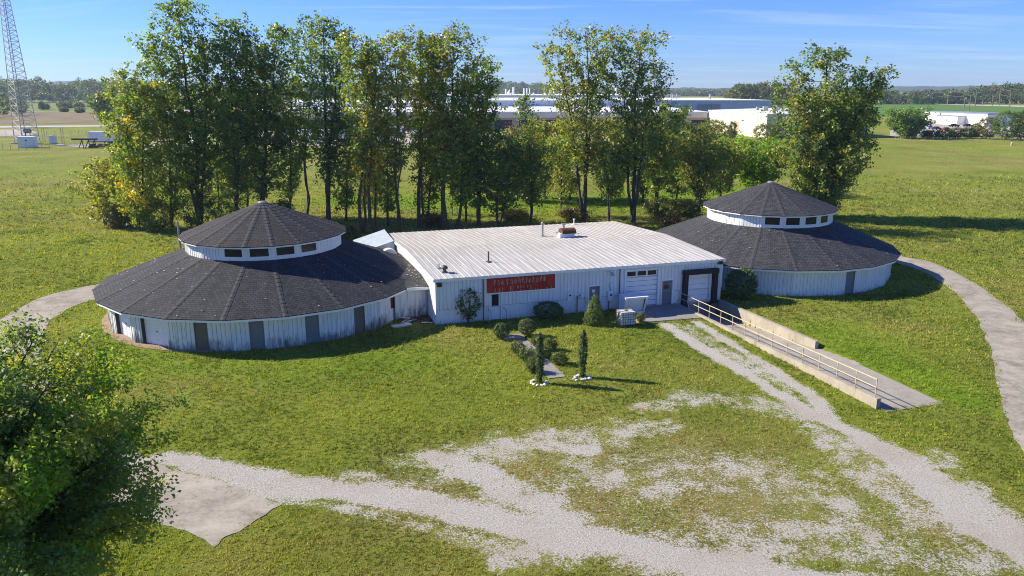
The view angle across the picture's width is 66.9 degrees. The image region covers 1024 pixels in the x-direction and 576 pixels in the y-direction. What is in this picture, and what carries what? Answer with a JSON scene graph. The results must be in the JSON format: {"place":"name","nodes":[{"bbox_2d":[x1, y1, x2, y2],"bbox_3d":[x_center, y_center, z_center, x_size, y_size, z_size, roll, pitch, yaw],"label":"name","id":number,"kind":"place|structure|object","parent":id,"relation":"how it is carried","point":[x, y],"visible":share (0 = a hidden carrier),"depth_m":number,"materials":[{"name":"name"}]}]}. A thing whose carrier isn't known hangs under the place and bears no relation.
{"place":"outdoors","nodes":[
{"label":"outdoors","id":0,"kind":"place"},
{"bbox_2d":[0,112,149,123],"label":"field","id":1,"kind":"structure","parent":0,"point":[62,118],"depth_m":470.33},
{"bbox_2d":[0,102,163,110],"bbox_3d":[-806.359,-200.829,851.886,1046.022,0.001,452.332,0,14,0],"label":"field","id":2,"kind":"structure","parent":0,"point":[52,104],"depth_m":750.42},
{"bbox_2d":[0,75,167,102],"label":"woods","id":3,"kind":"object","parent":2,"relation":"on","point":[45,90],"visible":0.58,"depth_m":1014.18,"materials":[{"name":"green plant"}]},
{"bbox_2d":[0,284,281,546],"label":"driveway","id":4,"kind":"structure","parent":0,"point":[214,510],"depth_m":34.12,"materials":[{"name":"concrete"}]},
{"bbox_2d":[0,93,1023,575],"bbox_3d":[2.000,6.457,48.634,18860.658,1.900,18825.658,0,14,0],"label":"ground","id":5,"kind":"structure","parent":0,"point":[564,537],"depth_m":39.72,"materials":[{"name":"plant"}]},
{"bbox_2d":[0,0,42,143],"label":"radio tower","id":6,"kind":"structure","parent":5,"relation":"on","point":[12,58],"depth_m":247.66,"materials":[{"name":"metal"}]},
{"bbox_2d":[17,136,37,147],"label":"equipment cabinet","id":7,"kind":"object","parent":5,"relation":"on","point":[28,140],"visible":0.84,"depth_m":235.66,"materials":[{"name":"white metal"}]},
{"bbox_2d":[0,305,193,575],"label":"leafy tree","id":8,"kind":"object","parent":5,"relation":"on","point":[52,491],"visible":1,"depth_m":20.15,"materials":[{"name":"green plant"}]},
{"bbox_2d":[66,155,127,225],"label":"bushy tree","id":9,"kind":"object","parent":5,"relation":"on","point":[100,198],"visible":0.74,"depth_m":99.50,"materials":[{"name":"green plant"}]},
{"bbox_2d":[84,90,123,126],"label":"roadside tree","id":10,"kind":"object","parent":5,"relation":"on","point":[98,103],"visible":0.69,"depth_m":360.99,"materials":[{"name":"green plant"}]},
{"bbox_2d":[65,144,159,147],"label":"gravel yard","id":11,"kind":"structure","parent":5,"relation":"on","point":[76,145],"depth_m":245.71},
{"bbox_2d":[88,131,121,143],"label":"box trailer","id":12,"kind":"object","parent":11,"relation":"on","point":[98,135],"visible":0.48,"depth_m":250.98,"materials":[{"name":"white metal"}]},
{"bbox_2d":[102,205,131,228],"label":"wild bush","id":13,"kind":"object","parent":5,"relation":"on","point":[113,216],"visible":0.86,"depth_m":99.24,"materials":[{"name":"green plant"}]},
{"bbox_2d":[99,61,179,230],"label":"poplar tree","id":14,"kind":"object","parent":5,"relation":"on","point":[135,157],"visible":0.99,"depth_m":93.83,"materials":[{"name":"green plant"}]},
{"bbox_2d":[101,313,212,352],"bbox_3d":[-27.339,3.329,56.996,16.040,0.100,3.703,12,19,40],"label":"footing","id":15,"kind":"object","parent":5,"relation":"on","point":[121,337],"visible":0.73,"depth_m":54.55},
{"bbox_2d":[139,198,179,231],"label":"wild bush","id":16,"kind":"object","parent":5,"relation":"on","point":[153,224],"visible":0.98,"depth_m":96.74,"materials":[{"name":"green plant"}]},
{"bbox_2d":[129,88,196,227],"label":"understorey tree","id":17,"kind":"object","parent":5,"relation":"on","point":[173,178],"visible":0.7,"depth_m":97.00,"materials":[{"name":"green plant"}]},
{"bbox_2d":[124,0,244,225],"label":"poplar tree","id":18,"kind":"object","parent":5,"relation":"on","point":[201,131],"visible":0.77,"depth_m":96.63,"materials":[{"name":"green plant"}]},
{"bbox_2d":[172,192,218,226],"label":"wild bush","id":19,"kind":"object","parent":5,"relation":"on","point":[212,213],"visible":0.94,"depth_m":98.94,"materials":[{"name":"green plant"}]},
{"bbox_2d":[192,78,247,210],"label":"understorey tree","id":20,"kind":"object","parent":5,"relation":"on","point":[219,179],"visible":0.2,"depth_m":104.52,"materials":[{"name":"green plant"}]},
{"bbox_2d":[205,192,247,217],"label":"wild bush","id":21,"kind":"object","parent":5,"relation":"on","point":[231,209],"visible":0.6,"depth_m":102.45,"materials":[{"name":"green plant"}]},
{"bbox_2d":[187,10,276,211],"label":"poplar tree","id":22,"kind":"object","parent":5,"relation":"on","point":[234,139],"visible":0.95,"depth_m":98.11,"materials":[{"name":"green plant"}]},
{"bbox_2d":[216,85,274,206],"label":"understorey tree","id":23,"kind":"object","parent":5,"relation":"on","point":[249,193],"visible":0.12,"depth_m":105.67,"materials":[{"name":"green plant"}]},
{"bbox_2d":[91,201,407,351],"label":"round building","id":24,"kind":"structure","parent":5,"relation":"on","point":[262,275],"depth_m":56.50,"materials":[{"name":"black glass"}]},
{"bbox_2d":[115,313,131,337],"bbox_3d":[-27.875,2.533,55.829,2.446,2.113,0.280,12,19,40],"label":"garage door","id":25,"kind":"structure","parent":24,"relation":"in","point":[122,322],"depth_m":56.32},
{"bbox_2d":[140,318,168,345],"bbox_3d":[-24.761,3.019,53.936,2.446,2.113,0.280,6,16,22],"label":"garage door","id":26,"kind":"structure","parent":24,"relation":"in","point":[153,331],"depth_m":54.12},
{"bbox_2d":[193,322,208,349],"bbox_3d":[-21.205,3.268,52.956,0.956,2.108,0.112,1,14,5],"label":"door","id":27,"kind":"structure","parent":24,"relation":"in","point":[200,329],"depth_m":52.97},
{"bbox_2d":[248,321,265,349],"bbox_3d":[-17.501,3.205,53.201,0.976,2.108,0.112,-3,15,-12],"label":"door","id":28,"kind":"structure","parent":24,"relation":"in","point":[256,328],"depth_m":53.20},
{"bbox_2d":[305,315,319,343],"bbox_3d":[-14.056,2.861,54.542,0.976,2.108,0.112,-8,17,-30],"label":"door","id":29,"kind":"structure","parent":24,"relation":"in","point":[311,322],"depth_m":54.56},
{"bbox_2d":[354,306,365,333],"bbox_3d":[-11.207,2.269,56.849,0.112,2.108,0.956,12,19,40],"label":"door","id":30,"kind":"structure","parent":24,"relation":"in","point":[359,312],"depth_m":56.90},
{"bbox_2d":[233,21,302,200],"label":"poplar tree","id":31,"kind":"object","parent":5,"relation":"on","point":[263,180],"visible":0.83,"depth_m":101.11,"materials":[{"name":"green plant"}]},
{"bbox_2d":[261,72,311,202],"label":"understorey tree","id":32,"kind":"object","parent":5,"relation":"on","point":[292,178],"visible":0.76,"depth_m":105.16,"materials":[{"name":"green plant"}]},
{"bbox_2d":[275,14,327,213],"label":"poplar tree","id":33,"kind":"object","parent":5,"relation":"on","point":[296,35],"visible":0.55,"depth_m":105.00,"materials":[{"name":"green plant"}]},
{"bbox_2d":[166,84,460,97],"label":"woods","id":34,"kind":"object","parent":5,"relation":"on","point":[349,95],"visible":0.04,"depth_m":1591.40,"materials":[{"name":"green plant"}]},
{"bbox_2d":[290,10,354,219],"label":"poplar tree","id":35,"kind":"object","parent":5,"relation":"on","point":[334,113],"visible":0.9,"depth_m":98.49,"materials":[{"name":"green plant"}]},
{"bbox_2d":[326,109,365,221],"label":"understorey tree","id":36,"kind":"object","parent":5,"relation":"on","point":[347,192],"visible":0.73,"depth_m":101.48,"materials":[{"name":"green plant"}]},
{"bbox_2d":[338,220,359,239],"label":"wild bush","id":37,"kind":"object","parent":5,"relation":"on","point":[353,230],"visible":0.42,"depth_m":91.87,"materials":[{"name":"green plant"}]},
{"bbox_2d":[332,28,391,233],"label":"poplar tree","id":38,"kind":"object","parent":5,"relation":"on","point":[347,56],"visible":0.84,"depth_m":91.31,"materials":[{"name":"green plant"}]},
{"bbox_2d":[352,151,384,216],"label":"young tree","id":39,"kind":"object","parent":5,"relation":"on","point":[366,201],"visible":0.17,"depth_m":106.88,"materials":[{"name":"green plant"}]},
{"bbox_2d":[344,39,396,232],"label":"poplar tree","id":40,"kind":"object","parent":5,"relation":"on","point":[376,156],"visible":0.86,"depth_m":92.27,"materials":[{"name":"green plant"}]},
{"bbox_2d":[353,229,394,249],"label":"annex","id":41,"kind":"object","parent":5,"relation":"on","point":[382,239],"visible":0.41,"depth_m":73.46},
{"bbox_2d":[370,118,412,225],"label":"understorey tree","id":42,"kind":"object","parent":5,"relation":"on","point":[389,183],"visible":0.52,"depth_m":99.60,"materials":[{"name":"green plant"}]},
{"bbox_2d":[368,29,419,231],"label":"poplar tree","id":43,"kind":"object","parent":5,"relation":"on","point":[401,54],"visible":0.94,"depth_m":92.64,"materials":[{"name":"green plant"}]},
{"bbox_2d":[384,248,428,319],"bbox_3d":[-11.076,-0.862,66.243,4.614,3.520,14.728,-5,15,-19],"label":"link passage","id":44,"kind":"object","parent":5,"relation":"on","point":[411,301],"visible":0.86,"depth_m":60.58,"materials":[{"name":"grey"}]},
{"bbox_2d":[385,22,448,228],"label":"poplar tree","id":45,"kind":"object","parent":5,"relation":"on","point":[419,119],"visible":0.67,"depth_m":95.04,"materials":[{"name":"green plant"}]},
{"bbox_2d":[408,109,449,211],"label":"understorey tree","id":46,"kind":"object","parent":5,"relation":"on","point":[427,187],"visible":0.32,"depth_m":101.52,"materials":[{"name":"green plant"}]},
{"bbox_2d":[416,210,448,227],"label":"wild bush","id":47,"kind":"object","parent":5,"relation":"on","point":[430,218],"visible":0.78,"depth_m":100.29,"materials":[{"name":"green plant"}]},
{"bbox_2d":[166,102,707,130],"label":"factory","id":48,"kind":"structure","parent":5,"relation":"on","point":[508,117],"depth_m":330.29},
{"bbox_2d":[409,19,495,229],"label":"poplar tree","id":49,"kind":"object","parent":5,"relation":"on","point":[445,73],"visible":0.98,"depth_m":93.81,"materials":[{"name":"green plant"}]},
{"bbox_2d":[431,72,494,228],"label":"poplar tree","id":50,"kind":"object","parent":5,"relation":"on","point":[462,173],"visible":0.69,"depth_m":96.06,"materials":[{"name":"green plant"}]},
{"bbox_2d":[446,124,484,220],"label":"understorey tree","id":51,"kind":"object","parent":5,"relation":"on","point":[465,207],"visible":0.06,"depth_m":103.94,"materials":[{"name":"green plant"}]},
{"bbox_2d":[455,288,481,322],"bbox_3d":[-3.358,1.272,59.242,2.155,2.889,2.414,-12,19,-39],"label":"shrub","id":52,"kind":"object","parent":5,"relation":"on","point":[461,305],"visible":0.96,"depth_m":58.76,"materials":[{"name":"green plant"}]},
{"bbox_2d":[448,54,505,225],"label":"poplar tree","id":53,"kind":"object","parent":5,"relation":"on","point":[477,202],"visible":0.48,"depth_m":97.92,"materials":[{"name":"green plant"}]},
{"bbox_2d":[462,127,538,225],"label":"bushy tree","id":54,"kind":"object","parent":5,"relation":"on","point":[503,174],"visible":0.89,"depth_m":99.37,"materials":[{"name":"green plant"}]},
{"bbox_2d":[499,206,529,221],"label":"wild bush","id":55,"kind":"object","parent":5,"relation":"on","point":[521,214],"visible":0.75,"depth_m":105.04,"materials":[{"name":"green plant"}]},
{"bbox_2d":[489,122,545,199],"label":"tree","id":56,"kind":"object","parent":5,"relation":"on","point":[512,130],"visible":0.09,"depth_m":120.81,"materials":[{"name":"green plant"}]},
{"bbox_2d":[518,318,536,335],"bbox_3d":[1.114,2.821,56.200,1.384,1.400,1.389,0,14,0],"label":"ball shrub","id":57,"kind":"object","parent":5,"relation":"on","point":[525,327],"visible":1,"depth_m":55.90,"materials":[{"name":"green plant"}]},
{"bbox_2d":[504,90,559,223],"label":"bushy tree","id":58,"kind":"object","parent":5,"relation":"on","point":[532,192],"visible":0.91,"depth_m":100.74,"materials":[{"name":"green plant"}]},
{"bbox_2d":[534,332,545,383],"bbox_3d":[1.674,4.232,46.954,0.734,3.249,0.787,-7,16,-26],"label":"slim cypress","id":59,"kind":"object","parent":5,"relation":"on","point":[539,358],"visible":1,"depth_m":46.86,"materials":[{"name":"green plant"}]},
{"bbox_2d":[515,340,565,378],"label":"front walk","id":60,"kind":"structure","parent":5,"relation":"on","point":[551,370],"depth_m":49.51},
{"bbox_2d":[522,115,564,197],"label":"tree","id":61,"kind":"object","parent":5,"relation":"on","point":[542,132],"visible":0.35,"depth_m":124.70,"materials":[{"name":"green plant"}]},
{"bbox_2d":[532,301,563,318],"bbox_3d":[2.842,1.721,60.487,2.546,1.410,2.600,0,14,0],"label":"clipped hedge","id":62,"kind":"object","parent":5,"relation":"on","point":[557,311],"visible":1,"depth_m":59.92,"materials":[{"name":"green plant"}]},
{"bbox_2d":[431,87,680,102],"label":"factory","id":63,"kind":"structure","parent":5,"relation":"on","point":[508,94],"depth_m":699.22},
{"bbox_2d":[388,219,725,324],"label":"metal building","id":64,"kind":"structure","parent":5,"relation":"on","point":[607,262],"depth_m":64.13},
{"bbox_2d":[490,294,500,319],"bbox_3d":[-1.293,1.440,60.132,0.860,2.080,0.120,-4,15,-17],"label":"door","id":65,"kind":"structure","parent":64,"relation":"in","point":[495,299],"depth_m":60.14,"materials":[{"name":"white metal"}]},
{"bbox_2d":[485,274,555,293],"bbox_3d":[0.712,-0.383,60.137,5.740,1.370,0.073,-4,15,-17],"label":"painted sign","id":66,"kind":"object","parent":64,"relation":"attached to","point":[519,284],"visible":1,"depth_m":60.11,"materials":[{"name":"red paint"}]},
{"bbox_2d":[626,269,656,304],"bbox_3d":[10.581,-0.033,63.568,2.840,3.025,0.068,-4,15,-17],"label":"overhead door","id":67,"kind":"structure","parent":64,"relation":"in","point":[643,281],"depth_m":63.49,"materials":[{"name":"white metal"}]},
{"bbox_2d":[661,280,671,303],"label":"door","id":68,"kind":"structure","parent":64,"relation":"in","point":[666,285],"depth_m":64.33,"materials":[{"name":"metal"}]},
{"bbox_2d":[688,274,708,300],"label":"dock door","id":69,"kind":"structure","parent":64,"relation":"in","point":[700,281],"depth_m":65.15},
{"bbox_2d":[541,130,583,209],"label":"bushy tree","id":70,"kind":"object","parent":5,"relation":"on","point":[562,180],"visible":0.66,"depth_m":107.33,"materials":[{"name":"green plant"}]},
{"bbox_2d":[546,119,595,199],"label":"tree","id":71,"kind":"object","parent":5,"relation":"on","point":[557,131],"visible":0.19,"depth_m":123.20,"materials":[{"name":"green plant"}]},
{"bbox_2d":[555,205,591,220],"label":"wild bush","id":72,"kind":"object","parent":5,"relation":"on","point":[566,212],"visible":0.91,"depth_m":105.23,"materials":[{"name":"green plant"}]},
{"bbox_2d":[532,19,621,221],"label":"poplar tree","id":73,"kind":"object","parent":5,"relation":"on","point":[589,84],"visible":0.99,"depth_m":100.61,"materials":[{"name":"green plant"}]},
{"bbox_2d":[577,329,587,377],"bbox_3d":[4.380,4.029,47.959,0.721,3.142,0.744,0,14,0],"label":"slim cypress","id":74,"kind":"object","parent":5,"relation":"on","point":[582,362],"visible":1,"depth_m":47.85,"materials":[{"name":"green plant"}]},
{"bbox_2d":[582,294,605,325],"bbox_3d":[6.235,1.549,58.948,1.910,2.480,1.801,0,14,0],"label":"dwarf spruce","id":75,"kind":"object","parent":5,"relation":"on","point":[591,314],"visible":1,"depth_m":58.67,"materials":[{"name":"green plant"}]},
{"bbox_2d":[473,81,733,95],"bbox_3d":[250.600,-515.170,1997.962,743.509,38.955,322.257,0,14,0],"label":"woods","id":76,"kind":"object","parent":5,"relation":"on","point":[536,88],"visible":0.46,"depth_m":1916.63,"materials":[{"name":"green plant"}]},
{"bbox_2d":[586,136,632,220],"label":"bushy tree","id":77,"kind":"object","parent":5,"relation":"on","point":[608,157],"visible":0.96,"depth_m":102.57,"materials":[{"name":"green plant"}]},
{"bbox_2d":[591,113,631,198],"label":"tree","id":78,"kind":"object","parent":5,"relation":"on","point":[617,130],"visible":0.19,"depth_m":122.80,"materials":[{"name":"green plant"}]},
{"bbox_2d":[466,93,771,117],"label":"factory","id":79,"kind":"structure","parent":5,"relation":"on","point":[704,104],"depth_m":428.19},
{"bbox_2d":[616,308,635,327],"bbox_3d":[8.636,2.239,58.809,1.233,1.210,1.034,-4,15,-14],"label":"caged tank","id":80,"kind":"object","parent":5,"relation":"on","point":[626,317],"visible":1,"depth_m":58.43,"materials":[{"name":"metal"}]},
{"bbox_2d":[618,292,648,312],"bbox_3d":[9.666,1.302,61.874,1.980,1.500,1.380,-4,15,-17],"label":"storage bin","id":81,"kind":"object","parent":5,"relation":"on","point":[637,302],"visible":0.87,"depth_m":61.61,"materials":[{"name":"white metal"}]},
{"bbox_2d":[590,24,677,222],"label":"poplar tree","id":82,"kind":"object","parent":5,"relation":"on","point":[639,152],"visible":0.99,"depth_m":99.80,"materials":[{"name":"green plant"}]},
{"bbox_2d":[614,125,665,201],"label":"tree","id":83,"kind":"object","parent":5,"relation":"on","point":[642,190],"visible":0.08,"depth_m":121.91,"materials":[{"name":"green plant"}]},
{"bbox_2d":[622,99,693,212],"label":"poplar tree","id":84,"kind":"object","parent":5,"relation":"on","point":[659,173],"visible":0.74,"depth_m":106.18,"materials":[{"name":"green plant"}]},
{"bbox_2d":[617,303,701,322],"bbox_3d":[11.685,2.109,62.041,5.402,0.255,4.370,-4,15,-16],"label":"concrete apron","id":85,"kind":"object","parent":5,"relation":"on","point":[665,312],"visible":0.67,"depth_m":61.82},
{"bbox_2d":[642,195,683,217],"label":"wild bush","id":86,"kind":"object","parent":5,"relation":"on","point":[653,208],"visible":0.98,"depth_m":106.92,"materials":[{"name":"green plant"}]},
{"bbox_2d":[663,126,708,199],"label":"tree","id":87,"kind":"object","parent":5,"relation":"on","point":[678,188],"visible":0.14,"depth_m":123.95,"materials":[{"name":"green plant"}]},
{"bbox_2d":[669,198,704,217],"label":"wild bush","id":88,"kind":"object","parent":5,"relation":"on","point":[691,210],"visible":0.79,"depth_m":108.30,"materials":[{"name":"green plant"}]},
{"bbox_2d":[680,301,716,314],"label":"dock wall","id":89,"kind":"structure","parent":5,"relation":"on","point":[703,306],"depth_m":65.69,"materials":[{"name":"concrete"}]},
{"bbox_2d":[668,117,737,208],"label":"spreading tree","id":90,"kind":"object","parent":5,"relation":"on","point":[696,155],"visible":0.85,"depth_m":109.68,"materials":[{"name":"green plant"}]},
{"bbox_2d":[701,138,753,197],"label":"tree","id":91,"kind":"object","parent":5,"relation":"on","point":[737,158],"visible":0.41,"depth_m":125.61,"materials":[{"name":"green plant"}]},
{"bbox_2d":[723,267,759,299],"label":"yew shrub","id":92,"kind":"object","parent":5,"relation":"on","point":[730,282],"visible":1,"depth_m":65.23,"materials":[{"name":"green plant"}]},
{"bbox_2d":[719,130,798,188],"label":"bushy tree","id":93,"kind":"object","parent":5,"relation":"on","point":[757,172],"visible":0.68,"depth_m":131.35,"materials":[{"name":"green plant"}]},
{"bbox_2d":[723,80,797,106],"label":"woods","id":94,"kind":"object","parent":5,"relation":"on","point":[753,91],"visible":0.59,"depth_m":782.45,"materials":[{"name":"green plant"}]},
{"bbox_2d":[750,122,780,140],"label":"shrub","id":95,"kind":"object","parent":5,"relation":"on","point":[770,126],"visible":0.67,"depth_m":255.19,"materials":[{"name":"green plant"}]},
{"bbox_2d":[717,299,818,348],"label":"retaining wall","id":96,"kind":"structure","parent":5,"relation":"on","point":[766,324],"depth_m":59.84,"materials":[{"name":"concrete"}]},
{"bbox_2d":[656,181,901,296],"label":"round building","id":97,"kind":"structure","parent":5,"relation":"on","point":[779,239],"depth_m":70.36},
{"bbox_2d":[678,304,880,408],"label":"retaining wall","id":98,"kind":"structure","parent":5,"relation":"on","point":[869,399],"depth_m":48.58,"materials":[{"name":"concrete"}]},
{"bbox_2d":[678,292,877,396],"bbox_3d":[17.161,3.220,53.980,0.060,1.638,22.506,-4,15,-17],"label":"pipe railing","id":99,"kind":"object","parent":98,"relation":"on","point":[856,378],"visible":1,"depth_m":51.04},
{"bbox_2d":[708,106,865,137],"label":"factory","id":100,"kind":"structure","parent":5,"relation":"on","point":[746,120],"depth_m":299.02,"materials":[{"name":"metal"}]},
{"bbox_2d":[704,314,943,411],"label":"dock ramp","id":101,"kind":"structure","parent":5,"relation":"on","point":[891,393],"depth_m":49.23,"materials":[{"name":"concrete"}]},
{"bbox_2d":[758,39,900,209],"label":"broad tree","id":102,"kind":"object","parent":5,"relation":"on","point":[826,155],"visible":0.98,"depth_m":103.28,"materials":[{"name":"green plant"}]},
{"bbox_2d":[877,105,935,138],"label":"round tree","id":103,"kind":"object","parent":5,"relation":"on","point":[913,124],"visible":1,"depth_m":278.06,"materials":[{"name":"green plant"}]},
{"bbox_2d":[845,81,1023,103],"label":"woods","id":104,"kind":"object","parent":5,"relation":"on","point":[931,97],"visible":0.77,"depth_m":915.22,"materials":[{"name":"green plant"}]},
{"bbox_2d":[925,111,1014,125],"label":"shed building","id":105,"kind":"structure","parent":5,"relation":"on","point":[954,117],"depth_m":384.76,"materials":[{"name":"metal"}]},
{"bbox_2d":[974,116,999,138],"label":"bush","id":106,"kind":"object","parent":5,"relation":"on","point":[985,132],"visible":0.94,"depth_m":276.37,"materials":[{"name":"green plant"}]},
{"bbox_2d":[992,110,1023,139],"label":"bush","id":107,"kind":"object","parent":5,"relation":"on","point":[1007,135],"visible":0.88,"depth_m":270.50,"materials":[{"name":"green plant"}]},
{"bbox_2d":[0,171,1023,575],"bbox_3d":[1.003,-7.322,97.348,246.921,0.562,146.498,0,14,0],"label":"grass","id":108,"kind":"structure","parent":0,"point":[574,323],"depth_m":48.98,"materials":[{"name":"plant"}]},
{"bbox_2d":[0,80,1023,92],"bbox_3d":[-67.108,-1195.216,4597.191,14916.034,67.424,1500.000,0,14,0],"label":"hills","id":109,"kind":"structure","parent":0,"point":[910,88],"depth_m":4265.34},
{"bbox_2d":[0,0,1023,88],"label":"sky","id":110,"kind":"structure","parent":0,"point":[715,43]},
{"bbox_2d":[866,103,1023,116],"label":"field","id":111,"kind":"structure","parent":0,"point":[973,108],"depth_m":749.99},
{"bbox_2d":[896,256,1023,450],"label":"driveway","id":112,"kind":"structure","parent":0,"point":[1002,328],"depth_m":56.87,"materials":[{"name":"concrete"}]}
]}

